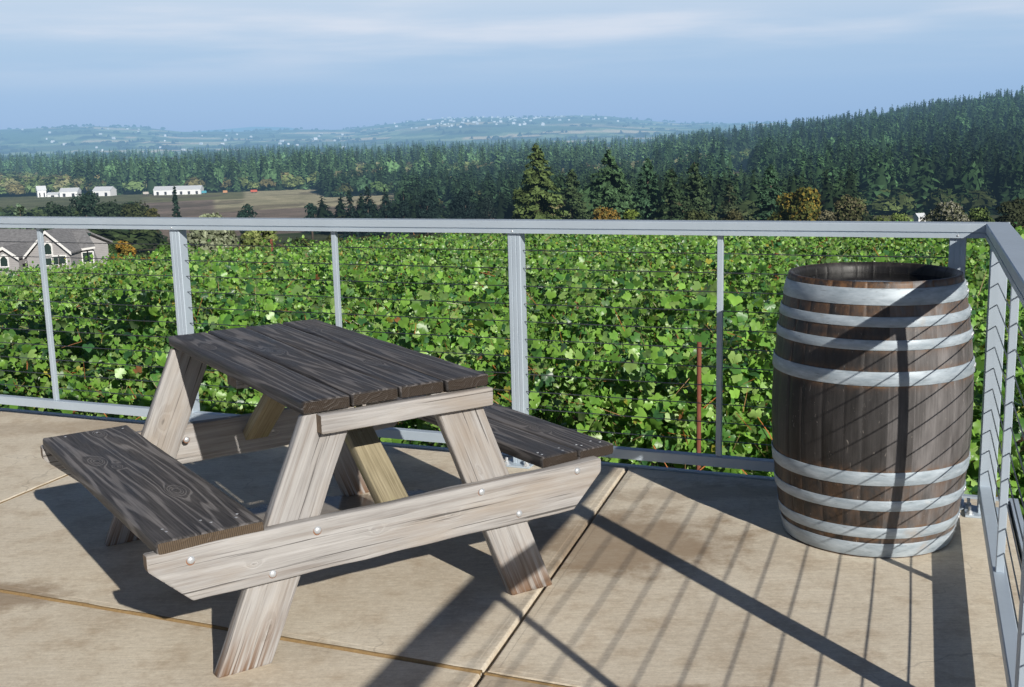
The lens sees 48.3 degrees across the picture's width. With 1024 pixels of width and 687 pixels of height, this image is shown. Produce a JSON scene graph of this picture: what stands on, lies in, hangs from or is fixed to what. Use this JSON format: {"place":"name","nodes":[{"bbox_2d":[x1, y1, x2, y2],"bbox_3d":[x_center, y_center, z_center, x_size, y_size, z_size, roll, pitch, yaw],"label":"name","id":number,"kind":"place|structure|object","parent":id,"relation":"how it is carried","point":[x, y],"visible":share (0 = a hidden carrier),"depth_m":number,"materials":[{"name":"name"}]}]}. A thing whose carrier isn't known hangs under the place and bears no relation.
{"place":"outdoors","nodes":[
{"label":"outdoors","id":0,"kind":"place"},
{"bbox_2d":[0,115,1023,480],"bbox_3d":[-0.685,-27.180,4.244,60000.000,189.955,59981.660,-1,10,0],"label":"ground","id":1,"kind":"structure","parent":0,"point":[288,203],"depth_m":4111.90,"materials":[{"name":"green plant"}]},
{"bbox_2d":[7,203,33,228],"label":"broadleaf tree","id":2,"kind":"object","parent":1,"relation":"on","point":[19,208],"visible":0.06,"depth_m":258.15,"materials":[{"name":"green plant"}]},
{"bbox_2d":[36,186,46,196],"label":"farmhouse","id":3,"kind":"object","parent":1,"relation":"on","point":[40,191],"visible":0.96,"depth_m":1081.90,"materials":[{"name":"metal"}]},
{"bbox_2d":[46,192,59,196],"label":"barn","id":4,"kind":"structure","parent":1,"relation":"on","point":[52,194],"depth_m":1082.24,"materials":[{"name":"metal"}]},
{"bbox_2d":[0,228,112,274],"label":"grey house","id":5,"kind":"structure","parent":1,"relation":"on","point":[27,245],"depth_m":113.95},
{"bbox_2d":[0,254,9,267],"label":"window","id":6,"kind":"structure","parent":5,"relation":"in","point":[4,261],"depth_m":112.49,"materials":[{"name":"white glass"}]},
{"bbox_2d":[44,241,52,255],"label":"window","id":7,"kind":"structure","parent":5,"relation":"in","point":[48,246],"depth_m":111.86,"materials":[{"name":"white glass"}]},
{"bbox_2d":[46,258,52,265],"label":"window","id":8,"kind":"structure","parent":5,"relation":"in","point":[48,260],"depth_m":112.09,"materials":[{"name":"glass"}]},
{"bbox_2d":[52,255,59,265],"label":"window","id":9,"kind":"structure","parent":5,"relation":"in","point":[56,261],"depth_m":112.08,"materials":[{"name":"white glass"}]},
{"bbox_2d":[58,255,67,264],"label":"window","id":10,"kind":"structure","parent":5,"relation":"in","point":[62,260],"depth_m":112.08,"materials":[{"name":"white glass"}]},
{"bbox_2d":[81,251,88,262],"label":"window","id":11,"kind":"structure","parent":5,"relation":"in","point":[84,253],"depth_m":114.90,"materials":[{"name":"white glass"}]},
{"bbox_2d":[87,251,94,262],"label":"window","id":12,"kind":"structure","parent":5,"relation":"in","point":[89,253],"depth_m":114.90,"materials":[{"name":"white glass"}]},
{"bbox_2d":[43,201,80,216],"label":"broadleaf tree","id":13,"kind":"object","parent":1,"relation":"on","point":[54,212],"visible":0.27,"depth_m":464.09,"materials":[{"name":"green plant"}]},
{"bbox_2d":[59,187,81,196],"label":"barn","id":14,"kind":"structure","parent":1,"relation":"on","point":[67,192],"depth_m":1078.95,"materials":[{"name":"metal"}]},
{"bbox_2d":[70,209,81,216],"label":"broadleaf tree","id":15,"kind":"object","parent":1,"relation":"on","point":[75,212],"visible":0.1,"depth_m":465.43,"materials":[{"name":"green plant"}]},
{"bbox_2d":[0,201,167,253],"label":"forest","id":16,"kind":"object","parent":1,"relation":"on","point":[141,239],"visible":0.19,"depth_m":388.13,"materials":[{"name":"green plant"}]},
{"bbox_2d":[69,191,107,216],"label":"broadleaf tree","id":17,"kind":"object","parent":1,"relation":"on","point":[86,200],"visible":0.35,"depth_m":465.48,"materials":[{"name":"green plant"}]},
{"bbox_2d":[92,186,116,195],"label":"barn","id":18,"kind":"structure","parent":1,"relation":"on","point":[106,191],"depth_m":1079.06,"materials":[{"name":"metal"}]},
{"bbox_2d":[94,199,127,216],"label":"broadleaf tree","id":19,"kind":"object","parent":1,"relation":"on","point":[110,209],"visible":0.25,"depth_m":463.79,"materials":[{"name":"green plant"}]},
{"bbox_2d":[108,244,116,261],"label":"bush","id":20,"kind":"object","parent":1,"relation":"on","point":[111,248],"visible":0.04,"depth_m":150.09,"materials":[{"name":"green plant"}]},
{"bbox_2d":[111,241,136,262],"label":"bush","id":21,"kind":"object","parent":1,"relation":"on","point":[125,249],"visible":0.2,"depth_m":134.08,"materials":[{"name":"orange plant"}]},
{"bbox_2d":[119,200,148,216],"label":"broadleaf tree","id":22,"kind":"object","parent":1,"relation":"on","point":[136,209],"visible":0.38,"depth_m":464.57,"materials":[{"name":"green plant"}]},
{"bbox_2d":[144,208,159,246],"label":"broadleaf tree","id":23,"kind":"object","parent":1,"relation":"on","point":[152,212],"visible":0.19,"depth_m":467.12,"materials":[{"name":"green plant"}]},
{"bbox_2d":[150,241,171,261],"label":"bush","id":24,"kind":"object","parent":1,"relation":"on","point":[167,247],"visible":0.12,"depth_m":134.37,"materials":[{"name":"green plant"}]},
{"bbox_2d":[171,186,181,216],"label":"conifer","id":25,"kind":"object","parent":1,"relation":"on","point":[176,208],"visible":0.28,"depth_m":475.94,"materials":[{"name":"green plant"}]},
{"bbox_2d":[153,185,203,194],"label":"barn","id":26,"kind":"structure","parent":1,"relation":"on","point":[180,190],"depth_m":1075.59,"materials":[{"name":"metal"}]},
{"bbox_2d":[187,212,238,255],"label":"broadleaf tree","id":27,"kind":"object","parent":1,"relation":"on","point":[215,237],"visible":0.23,"depth_m":118.03,"materials":[{"name":"green plant"}]},
{"bbox_2d":[236,203,257,233],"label":"broadleaf tree","id":28,"kind":"object","parent":1,"relation":"on","point":[245,214],"visible":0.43,"depth_m":466.41,"materials":[{"name":"green plant"}]},
{"bbox_2d":[240,230,277,253],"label":"broadleaf tree","id":29,"kind":"object","parent":1,"relation":"on","point":[248,236],"visible":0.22,"depth_m":113.89,"materials":[{"name":"green plant"}]},
{"bbox_2d":[270,239,273,266],"bbox_3d":[-5.443,-1.289,26.176,0.050,2.201,0.050,-1,10,0],"label":"vineyard stake","id":30,"kind":"object","parent":1,"relation":"on","point":[271,242],"visible":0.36,"depth_m":25.98,"materials":[{"name":"brown wood"}]},
{"bbox_2d":[291,237,314,248],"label":"shrub","id":31,"kind":"object","parent":1,"relation":"on","point":[300,242],"visible":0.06,"depth_m":149.24,"materials":[{"name":"green plant"}]},
{"bbox_2d":[304,203,320,239],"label":"broadleaf tree","id":32,"kind":"object","parent":1,"relation":"on","point":[311,210],"visible":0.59,"depth_m":466.66,"materials":[{"name":"green plant"}]},
{"bbox_2d":[322,234,342,245],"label":"shrub","id":33,"kind":"object","parent":1,"relation":"on","point":[329,238],"visible":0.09,"depth_m":159.21,"materials":[{"name":"green plant"}]},
{"bbox_2d":[339,190,360,237],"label":"conifer","id":34,"kind":"object","parent":1,"relation":"on","point":[351,210],"visible":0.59,"depth_m":496.61,"materials":[{"name":"green plant"}]},
{"bbox_2d":[135,234,579,258],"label":"scrub","id":35,"kind":"object","parent":1,"relation":"on","point":[146,254],"depth_m":294.80,"materials":[{"name":"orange plant"}]},
{"bbox_2d":[0,127,725,194],"bbox_3d":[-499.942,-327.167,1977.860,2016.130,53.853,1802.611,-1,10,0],"label":"forest","id":36,"kind":"object","parent":1,"relation":"on","point":[245,169],"visible":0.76,"depth_m":1208.15,"materials":[{"name":"green plant"}]},
{"bbox_2d":[359,186,377,236],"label":"conifer","id":37,"kind":"object","parent":1,"relation":"on","point":[367,212],"visible":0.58,"depth_m":496.51,"materials":[{"name":"green plant"}]},
{"bbox_2d":[361,234,383,243],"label":"shrub","id":38,"kind":"object","parent":1,"relation":"on","point":[368,236],"visible":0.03,"depth_m":149.44,"materials":[{"name":"green plant"}]},
{"bbox_2d":[0,115,768,157],"bbox_3d":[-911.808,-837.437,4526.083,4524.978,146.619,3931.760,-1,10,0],"label":"woodland","id":39,"kind":"object","parent":1,"relation":"on","point":[398,143],"visible":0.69,"depth_m":4615.38,"materials":[{"name":"green plant"}]},
{"bbox_2d":[376,189,395,235],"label":"conifer","id":40,"kind":"object","parent":1,"relation":"on","point":[385,214],"visible":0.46,"depth_m":496.37,"materials":[{"name":"green plant"}]},
{"bbox_2d":[396,190,414,234],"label":"conifer","id":41,"kind":"object","parent":1,"relation":"on","point":[404,212],"visible":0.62,"depth_m":496.65,"materials":[{"name":"green plant"}]},
{"bbox_2d":[302,159,527,233],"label":"forest","id":42,"kind":"object","parent":1,"relation":"on","point":[481,183],"visible":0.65,"depth_m":768.52,"materials":[{"name":"green plant"}]},
{"bbox_2d":[415,233,432,238],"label":"shrub","id":43,"kind":"object","parent":1,"relation":"on","point":[419,235],"visible":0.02,"depth_m":149.93,"materials":[{"name":"green plant"}]},
{"bbox_2d":[412,190,442,233],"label":"broadleaf tree","id":44,"kind":"object","parent":1,"relation":"on","point":[426,209],"visible":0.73,"depth_m":494.92,"materials":[{"name":"green plant"}]},
{"bbox_2d":[446,188,481,218],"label":"broadleaf tree","id":45,"kind":"object","parent":1,"relation":"on","point":[460,204],"visible":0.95,"depth_m":494.91,"materials":[{"name":"green plant"}]},
{"bbox_2d":[478,197,498,218],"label":"broadleaf tree","id":46,"kind":"object","parent":1,"relation":"on","point":[488,211],"visible":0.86,"depth_m":495.91,"materials":[{"name":"green plant"}]},
{"bbox_2d":[0,218,1023,478],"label":"vineyard","id":47,"kind":"object","parent":1,"relation":"on","point":[570,264],"visible":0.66,"depth_m":13.33,"materials":[{"name":"green plant"}]},
{"bbox_2d":[0,270,1023,519],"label":"grapevine row","id":48,"kind":"object","parent":1,"relation":"on","point":[674,410],"visible":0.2,"depth_m":7.13,"materials":[{"name":"green plant"}]},
{"bbox_2d":[511,143,570,236],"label":"conifer","id":49,"kind":"object","parent":1,"relation":"on","point":[530,195],"visible":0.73,"depth_m":325.16,"materials":[{"name":"green plant"}]},
{"bbox_2d":[557,169,590,234],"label":"conifer","id":50,"kind":"object","parent":1,"relation":"on","point":[578,211],"visible":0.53,"depth_m":371.07,"materials":[{"name":"green plant"}]},
{"bbox_2d":[591,206,620,219],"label":"broadleaf tree","id":51,"kind":"object","parent":1,"relation":"on","point":[603,213],"visible":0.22,"depth_m":228.40,"materials":[{"name":"yellow plant"}]},
{"bbox_2d":[586,149,639,219],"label":"conifer","id":52,"kind":"object","parent":1,"relation":"on","point":[610,182],"visible":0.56,"depth_m":339.49,"materials":[{"name":"green plant"}]},
{"bbox_2d":[621,209,640,236],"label":"broadleaf tree","id":53,"kind":"object","parent":1,"relation":"on","point":[629,215],"visible":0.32,"depth_m":233.47,"materials":[{"name":"green plant"}]},
{"bbox_2d":[631,158,666,235],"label":"conifer","id":54,"kind":"object","parent":1,"relation":"on","point":[642,199],"visible":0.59,"depth_m":345.88,"materials":[{"name":"green plant"}]},
{"bbox_2d":[656,168,687,219],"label":"conifer","id":55,"kind":"object","parent":1,"relation":"on","point":[672,207],"visible":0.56,"depth_m":337.28,"materials":[{"name":"green plant"}]},
{"bbox_2d":[499,148,873,220],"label":"forest","id":56,"kind":"object","parent":1,"relation":"on","point":[831,191],"visible":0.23,"depth_m":451.94,"materials":[{"name":"green plant"}]},
{"bbox_2d":[683,209,709,235],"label":"shrub","id":57,"kind":"object","parent":1,"relation":"on","point":[695,215],"visible":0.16,"depth_m":238.51,"materials":[{"name":"green plant"}]},
{"bbox_2d":[677,162,716,219],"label":"conifer","id":58,"kind":"object","parent":1,"relation":"on","point":[690,202],"visible":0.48,"depth_m":340.90,"materials":[{"name":"green plant"}]},
{"bbox_2d":[714,183,740,219],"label":"conifer","id":59,"kind":"object","parent":1,"relation":"on","point":[729,206],"visible":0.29,"depth_m":317.69,"materials":[{"name":"green plant"}]},
{"bbox_2d":[721,209,744,220],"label":"shrub","id":60,"kind":"object","parent":1,"relation":"on","point":[733,215],"visible":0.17,"depth_m":234.19,"materials":[{"name":"green plant"}]},
{"bbox_2d":[749,163,784,220],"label":"conifer","id":61,"kind":"object","parent":1,"relation":"on","point":[769,207],"visible":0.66,"depth_m":326.39,"materials":[{"name":"green plant"}]},
{"bbox_2d":[767,186,825,220],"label":"broadleaf tree","id":62,"kind":"object","parent":1,"relation":"on","point":[802,204],"visible":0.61,"depth_m":256.24,"materials":[{"name":"yellow plant"}]},
{"bbox_2d":[818,210,836,220],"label":"shrub","id":63,"kind":"object","parent":1,"relation":"on","point":[826,213],"visible":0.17,"depth_m":233.80,"materials":[{"name":"green plant"}]},
{"bbox_2d":[651,85,1023,215],"bbox_3d":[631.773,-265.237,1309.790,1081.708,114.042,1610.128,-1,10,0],"label":"forest","id":64,"kind":"object","parent":1,"relation":"on","point":[966,154],"visible":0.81,"depth_m":855.63,"materials":[{"name":"green plant"}]},
{"bbox_2d":[833,194,867,220],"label":"broadleaf tree","id":65,"kind":"object","parent":1,"relation":"on","point":[847,208],"visible":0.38,"depth_m":251.73,"materials":[{"name":"green plant"}]},
{"bbox_2d":[872,215,890,220],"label":"shrub","id":66,"kind":"object","parent":1,"relation":"on","point":[879,218],"visible":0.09,"depth_m":233.33,"materials":[{"name":"green plant"}]},
{"bbox_2d":[890,212,911,220],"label":"shrub","id":67,"kind":"object","parent":1,"relation":"on","point":[898,216],"visible":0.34,"depth_m":238.71,"materials":[{"name":"green plant"}]},
{"bbox_2d":[912,213,925,221],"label":"shed","id":68,"kind":"structure","parent":1,"relation":"on","point":[916,217],"depth_m":490.51,"materials":[{"name":"metal"}]},
{"bbox_2d":[920,200,974,221],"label":"bush","id":69,"kind":"object","parent":1,"relation":"on","point":[950,211],"visible":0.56,"depth_m":232.54,"materials":[{"name":"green plant"}]},
{"bbox_2d":[967,207,994,221],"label":"bush","id":70,"kind":"object","parent":1,"relation":"on","point":[979,214],"visible":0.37,"depth_m":233.55,"materials":[{"name":"green plant"}]},
{"bbox_2d":[995,197,1023,231],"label":"broadleaf tree","id":71,"kind":"object","parent":1,"relation":"on","point":[1013,210],"visible":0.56,"depth_m":223.11,"materials":[{"name":"green plant"}]},
{"bbox_2d":[0,0,1023,131],"label":"sky","id":72,"kind":"structure","parent":0,"point":[174,65],"materials":[{"name":"blue"}]},
{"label":"deck base","id":73,"kind":"structure","parent":0,"visible":0},
{"bbox_2d":[0,475,67,503],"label":"joint filler","id":74,"kind":"object","parent":73,"relation":"on","point":[33,489],"visible":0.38,"depth_m":4.70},
{"bbox_2d":[0,411,143,501],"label":"deck slab","id":75,"kind":"structure","parent":73,"relation":"on","point":[25,466],"depth_m":5.44,"materials":[{"name":"concrete"}]},
{"bbox_2d":[0,592,480,686],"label":"deck slab","id":76,"kind":"structure","parent":73,"relation":"on","point":[45,643],"depth_m":3.12,"materials":[{"name":"concrete"}]},
{"bbox_2d":[0,589,482,675],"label":"joint filler","id":77,"kind":"object","parent":73,"relation":"on","point":[366,652],"visible":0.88,"depth_m":3.27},
{"bbox_2d":[0,445,625,679],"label":"deck slab","id":78,"kind":"structure","parent":73,"relation":"on","point":[452,601],"depth_m":3.72,"materials":[{"name":"concrete"}]},
{"bbox_2d":[40,319,612,677],"bbox_3d":[-0.635,0.379,3.756,1.480,0.710,1.332,-8,12,-32],"label":"picnic table","id":79,"kind":"object","parent":78,"relation":"on","point":[341,394],"visible":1,"depth_m":3.32,"materials":[{"name":"brown wood"}]},
{"bbox_2d":[0,408,1023,564],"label":"deck edge","id":80,"kind":"object","parent":73,"relation":"attached to","point":[1018,538],"visible":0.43,"depth_m":4.75,"materials":[{"name":"metal"}]},
{"bbox_2d":[477,675,552,686],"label":"deck slab","id":81,"kind":"structure","parent":73,"relation":"on","point":[489,681],"depth_m":2.94,"materials":[{"name":"concrete"}]},
{"bbox_2d":[484,672,571,686],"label":"joint filler","id":82,"kind":"object","parent":73,"relation":"on","point":[520,679],"visible":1,"depth_m":2.96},
{"bbox_2d":[488,468,1021,686],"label":"deck slab","id":83,"kind":"structure","parent":73,"relation":"on","point":[668,579],"depth_m":3.37,"materials":[{"name":"concrete"}]},
{"bbox_2d":[771,262,975,557],"bbox_3d":[1.224,0.203,3.907,0.655,0.906,0.656,-1,10,0],"label":"wine barrel","id":84,"kind":"object","parent":83,"relation":"on","point":[874,364],"visible":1,"depth_m":3.65,"materials":[{"name":"brown wood"}]},
{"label":"deck slab","id":85,"kind":"structure","parent":0,"visible":0},
{"bbox_2d":[0,216,1009,509],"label":"railing","id":86,"kind":"object","parent":85,"relation":"on","point":[958,234],"visible":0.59,"depth_m":4.76,"materials":[{"name":"metal"}]},
{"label":"deck slab","id":87,"kind":"structure","parent":0,"visible":0},
{"bbox_2d":[964,222,1023,686],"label":"railing","id":88,"kind":"object","parent":87,"relation":"on","point":[1005,240],"visible":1,"depth_m":3.29,"materials":[{"name":"metal"}]}
]}

